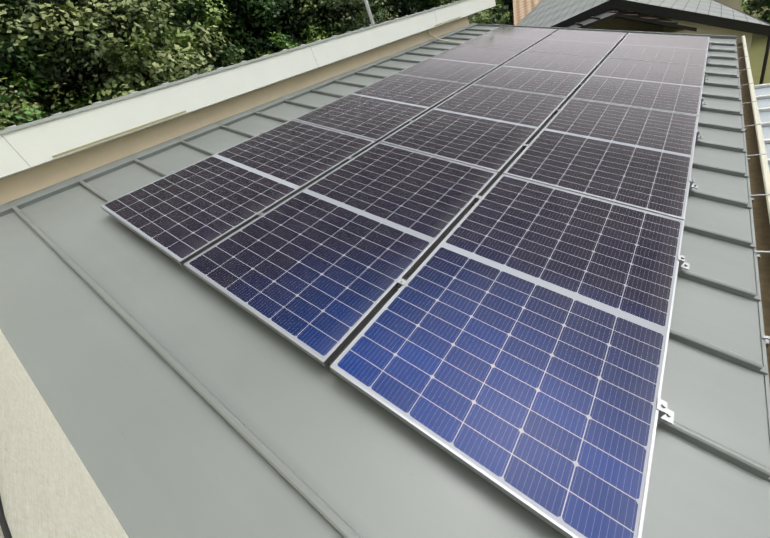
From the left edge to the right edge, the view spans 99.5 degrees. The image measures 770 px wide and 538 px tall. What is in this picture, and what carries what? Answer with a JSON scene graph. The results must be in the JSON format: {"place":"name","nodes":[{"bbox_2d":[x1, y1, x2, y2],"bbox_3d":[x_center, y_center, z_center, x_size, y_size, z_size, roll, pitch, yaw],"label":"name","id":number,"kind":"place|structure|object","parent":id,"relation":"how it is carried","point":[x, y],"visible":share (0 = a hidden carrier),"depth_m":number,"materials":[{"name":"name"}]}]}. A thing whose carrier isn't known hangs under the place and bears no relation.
{"place":"outdoors","nodes":[
{"label":"outdoors","id":0,"kind":"place"},
{"bbox_2d":[43,0,769,116],"bbox_3d":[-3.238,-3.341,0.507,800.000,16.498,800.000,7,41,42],"label":"ground","id":1,"kind":"structure","parent":0,"point":[756,36],"depth_m":18.45,"materials":[{"name":"green plant"}]},
{"bbox_2d":[0,35,36,126],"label":"tree","id":2,"kind":"object","parent":1,"relation":"on","point":[11,58],"visible":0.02,"depth_m":10.75,"materials":[{"name":"green plant"}]},
{"bbox_2d":[0,81,48,129],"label":"bush","id":3,"kind":"object","parent":1,"relation":"on","point":[19,108],"visible":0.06,"depth_m":9.46,"materials":[{"name":"green plant"}]},
{"bbox_2d":[13,92,59,122],"bbox_3d":[-22.658,-11.521,17.483,7.499,13.324,8.362,-29,29,-10],"label":"tree","id":4,"kind":"object","parent":1,"relation":"on","point":[37,102],"depth_m":19.82,"materials":[{"name":"green plant"}]},
{"bbox_2d":[5,6,68,87],"bbox_3d":[-17.490,-11.728,17.127,12.643,15.110,9.132,60,85,61],"label":"tree","id":5,"kind":"object","parent":1,"relation":"on","point":[45,45],"depth_m":15.02,"materials":[{"name":"green plant"}]},
{"bbox_2d":[0,69,90,126],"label":"bush","id":6,"kind":"object","parent":1,"relation":"on","point":[35,110],"visible":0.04,"depth_m":9.71,"materials":[{"name":"green plant"}]},
{"bbox_2d":[0,0,98,124],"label":"tree","id":7,"kind":"object","parent":1,"relation":"on","point":[14,55],"visible":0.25,"depth_m":10.78,"materials":[{"name":"green plant"}]},
{"bbox_2d":[0,329,128,537],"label":"parapet wall","id":8,"kind":"structure","parent":1,"relation":"on","point":[49,488],"depth_m":0.95,"materials":[{"name":"stucco"}]},
{"bbox_2d":[0,496,11,537],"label":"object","id":9,"kind":"structure","parent":8,"relation":"attached to","point":[5,528],"depth_m":0.64,"materials":[{"name":"grey"}]},
{"bbox_2d":[1,0,178,107],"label":"tree","id":10,"kind":"object","parent":1,"relation":"on","point":[112,12],"visible":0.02,"depth_m":14.41,"materials":[{"name":"green plant"}]},
{"bbox_2d":[0,0,233,129],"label":"tree","id":11,"kind":"object","parent":1,"relation":"on","point":[91,53],"visible":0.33,"depth_m":10.61,"materials":[{"name":"green plant"}]},
{"bbox_2d":[96,86,137,99],"bbox_3d":[-7.453,-3.369,13.277,5.972,7.939,5.913,-27,29,-6],"label":"bush","id":12,"kind":"object","parent":1,"relation":"on","point":[120,94],"visible":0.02,"depth_m":11.00,"materials":[{"name":"green plant"}]},
{"bbox_2d":[45,0,247,90],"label":"tree","id":13,"kind":"object","parent":1,"relation":"on","point":[195,14],"visible":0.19,"depth_m":13.14,"materials":[{"name":"green plant"}]},
{"bbox_2d":[100,27,194,94],"bbox_3d":[-7.659,-4.747,13.743,5.813,8.317,4.333,7,41,42],"label":"bush","id":14,"kind":"object","parent":1,"relation":"on","point":[179,39],"visible":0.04,"depth_m":10.88,"materials":[{"name":"green plant"}]},
{"bbox_2d":[115,6,221,65],"bbox_3d":[-13.969,-13.886,20.290,9.444,14.102,10.923,-16,30,13],"label":"tree","id":15,"kind":"object","parent":1,"relation":"on","point":[186,15],"depth_m":17.54,"materials":[{"name":"green plant"}]},
{"bbox_2d":[186,2,320,66],"bbox_3d":[-9.573,-18.399,23.456,11.896,14.291,8.010,-30,29,-12],"label":"tree","id":16,"kind":"object","parent":1,"relation":"on","point":[246,43],"depth_m":22.76,"materials":[{"name":"green plant"}]},
{"bbox_2d":[168,0,354,76],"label":"tree","id":17,"kind":"object","parent":1,"relation":"on","point":[246,21],"visible":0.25,"depth_m":16.77,"materials":[{"name":"green plant"}]},
{"bbox_2d":[171,0,380,61],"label":"tree","id":18,"kind":"object","parent":1,"relation":"on","point":[271,5],"visible":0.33,"depth_m":16.47,"materials":[{"name":"green plant"}]},
{"bbox_2d":[258,29,296,55],"bbox_3d":[-3.890,-7.337,16.450,6.066,7.854,6.472,7,41,42],"label":"bush","id":19,"kind":"object","parent":1,"relation":"on","point":[283,42],"depth_m":14.44,"materials":[{"name":"green plant"}]},
{"bbox_2d":[279,20,333,49],"bbox_3d":[-2.825,-8.557,17.766,5.945,8.041,5.566,7,41,42],"label":"bush","id":20,"kind":"object","parent":1,"relation":"on","point":[316,36],"depth_m":16.11,"materials":[{"name":"green plant"}]},
{"bbox_2d":[249,0,400,44],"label":"tree","id":21,"kind":"object","parent":1,"relation":"on","point":[340,8],"visible":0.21,"depth_m":17.16,"materials":[{"name":"green plant"}]},
{"bbox_2d":[335,0,388,33],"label":"bush","id":22,"kind":"object","parent":1,"relation":"on","point":[360,18],"depth_m":18.61,"materials":[{"name":"green plant"}]},
{"bbox_2d":[377,10,400,23],"bbox_3d":[1.431,-13.453,22.530,6.713,7.652,5.537,7,41,42],"label":"tree","id":23,"kind":"object","parent":1,"relation":"on","point":[390,14],"visible":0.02,"depth_m":20.52,"materials":[{"name":"green plant"}]},
{"bbox_2d":[348,0,455,26],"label":"tree","id":24,"kind":"object","parent":1,"relation":"on","point":[414,9],"visible":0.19,"depth_m":22.40,"materials":[{"name":"green plant"}]},
{"bbox_2d":[368,0,443,23],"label":"tree","id":25,"kind":"object","parent":1,"relation":"on","point":[403,5],"visible":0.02,"depth_m":23.12,"materials":[{"name":"green plant"}]},
{"bbox_2d":[409,0,491,23],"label":"bush","id":26,"kind":"object","parent":1,"relation":"on","point":[480,14],"visible":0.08,"depth_m":22.53,"materials":[{"name":"green plant"}]},
{"bbox_2d":[453,0,509,24],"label":"bush","id":27,"kind":"object","parent":1,"relation":"on","point":[495,16],"visible":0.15,"depth_m":24.37,"materials":[{"name":"green plant"}]},
{"bbox_2d":[475,0,513,24],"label":"tree","id":28,"kind":"object","parent":1,"relation":"on","point":[507,6],"visible":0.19,"depth_m":28.76,"materials":[{"name":"green plant"}]},
{"bbox_2d":[513,0,740,24],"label":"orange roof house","id":29,"kind":"structure","parent":1,"relation":"on","point":[522,9],"depth_m":14.33,"materials":[{"name":"tile"}]},
{"bbox_2d":[517,0,769,84],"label":"neighbour house","id":30,"kind":"structure","parent":1,"relation":"on","point":[709,17],"depth_m":8.61,"materials":[{"name":"grey stone"}]},
{"bbox_2d":[741,0,762,15],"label":"tree","id":31,"kind":"object","parent":1,"relation":"on","point":[750,4],"visible":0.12,"depth_m":15.18,"materials":[{"name":"green plant"}]},
{"bbox_2d":[741,0,769,37],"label":"tree","id":32,"kind":"object","parent":1,"relation":"on","point":[764,17],"visible":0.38,"depth_m":12.99,"materials":[{"name":"green plant"}]},
{"bbox_2d":[754,83,769,170],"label":"terrace roof","id":33,"kind":"structure","parent":1,"relation":"on","point":[762,92],"depth_m":3.61,"materials":[{"name":"white metal"}]},
{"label":"house walls","id":34,"kind":"object","parent":1,"relation":"on","visible":0},
{"bbox_2d":[4,1,475,128],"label":"tile roof","id":35,"kind":"structure","parent":34,"relation":"on","point":[470,16],"depth_m":3.60,"materials":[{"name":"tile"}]},
{"bbox_2d":[364,0,376,24],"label":"pole","id":36,"kind":"object","parent":35,"relation":"on","point":[369,11],"visible":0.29,"depth_m":6.67,"materials":[{"name":"silver metal"}]},
{"bbox_2d":[0,0,495,204],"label":"clerestory wall","id":37,"kind":"structure","parent":34,"relation":"on","point":[37,155],"depth_m":3.11,"materials":[{"name":"beige paint"}]},
{"bbox_2d":[0,23,769,537],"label":"metal roof","id":38,"kind":"structure","parent":34,"relation":"on","point":[180,401],"depth_m":1.31,"materials":[{"name":"paint"}]},
{"bbox_2d":[169,30,712,424],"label":"solar panel mounts","id":39,"kind":"object","parent":38,"relation":"on","point":[665,414],"visible":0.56,"depth_m":1.72,"materials":[{"name":"silver metal"}]},
{"bbox_2d":[99,120,375,265],"bbox_3d":[-1.013,-0.745,2.502,1.038,0.035,1.772,25,51,26],"label":"solar panel","id":40,"kind":"object","parent":39,"relation":"on","point":[182,216],"visible":0.94,"depth_m":2.32,"materials":[{"name":"black glass"}]},
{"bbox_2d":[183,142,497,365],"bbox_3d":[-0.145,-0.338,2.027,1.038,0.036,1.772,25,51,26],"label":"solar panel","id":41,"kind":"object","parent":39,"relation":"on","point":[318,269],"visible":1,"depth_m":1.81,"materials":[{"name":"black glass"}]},
{"bbox_2d":[293,74,468,143],"bbox_3d":[0.030,-1.797,3.501,1.038,0.035,1.772,25,51,26],"label":"solar panel","id":42,"kind":"object","parent":39,"relation":"on","point":[380,110],"visible":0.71,"depth_m":3.37,"materials":[{"name":"black glass"}]},
{"bbox_2d":[395,45,522,84],"bbox_3d":[1.072,-2.848,4.500,1.038,0.035,1.772,25,51,26],"label":"solar panel","id":43,"kind":"object","parent":39,"relation":"on","point":[469,65],"visible":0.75,"depth_m":4.39,"materials":[{"name":"black glass"}]},
{"bbox_2d":[380,84,566,175],"bbox_3d":[0.897,-1.389,3.025,1.038,0.036,1.772,25,51,26],"label":"solar panel","id":44,"kind":"object","parent":39,"relation":"on","point":[494,129],"visible":0.81,"depth_m":2.88,"materials":[{"name":"black glass"}]},
{"bbox_2d":[330,174,684,537],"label":"solar panel","id":45,"kind":"object","parent":39,"relation":"attached to","point":[510,340],"visible":1,"depth_m":1.29,"materials":[{"name":"blue glass"}]},
{"bbox_2d":[460,26,557,51],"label":"solar panel","id":46,"kind":"object","parent":39,"relation":"on","point":[523,39],"visible":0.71,"depth_m":5.41,"materials":[{"name":"black glass"}]},
{"bbox_2d":[473,51,603,100],"bbox_3d":[1.939,-2.441,4.024,1.038,0.036,1.772,25,51,26],"label":"solar panel","id":47,"kind":"object","parent":39,"relation":"on","point":[560,75],"visible":0.79,"depth_m":3.91,"materials":[{"name":"black glass"}]},
{"bbox_2d":[526,29,626,59],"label":"solar panel","id":48,"kind":"object","parent":39,"relation":"on","point":[585,43],"visible":0.77,"depth_m":4.93,"materials":[{"name":"black glass"}]},
{"bbox_2d":[503,98,698,220],"bbox_3d":[1.764,-0.981,2.549,1.038,0.035,1.772,25,51,26],"label":"solar panel","id":49,"kind":"object","parent":39,"relation":"attached to","point":[637,157],"visible":0.81,"depth_m":2.38,"materials":[{"name":"black glass"}]},
{"bbox_2d":[571,58,705,115],"bbox_3d":[2.807,-2.033,3.548,1.038,0.035,1.772,25,51,26],"label":"solar panel","id":50,"kind":"object","parent":39,"relation":"attached to","point":[671,87],"visible":0.79,"depth_m":3.42,"materials":[{"name":"black glass"}]},
{"bbox_2d":[607,33,709,65],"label":"solar panel","id":51,"kind":"object","parent":39,"relation":"attached to","point":[683,49],"visible":0.81,"depth_m":4.45,"materials":[{"name":"black glass"}]},
{"bbox_2d":[426,30,463,42],"bbox_3d":[1.365,-3.941,5.555,1.295,0.723,0.153,3,38,39],"label":"conduit pipe","id":52,"kind":"object","parent":38,"relation":"on","point":[430,35],"visible":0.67,"depth_m":5.77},
{"bbox_2d":[735,35,769,382],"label":"eave gutter","id":53,"kind":"object","parent":38,"relation":"attached to","point":[759,171],"visible":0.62,"depth_m":2.28,"materials":[{"name":"brown painted metal"}]},
{"bbox_2d":[749,37,769,84],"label":"lawn","id":54,"kind":"structure","parent":0,"point":[757,52],"depth_m":11.20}
]}

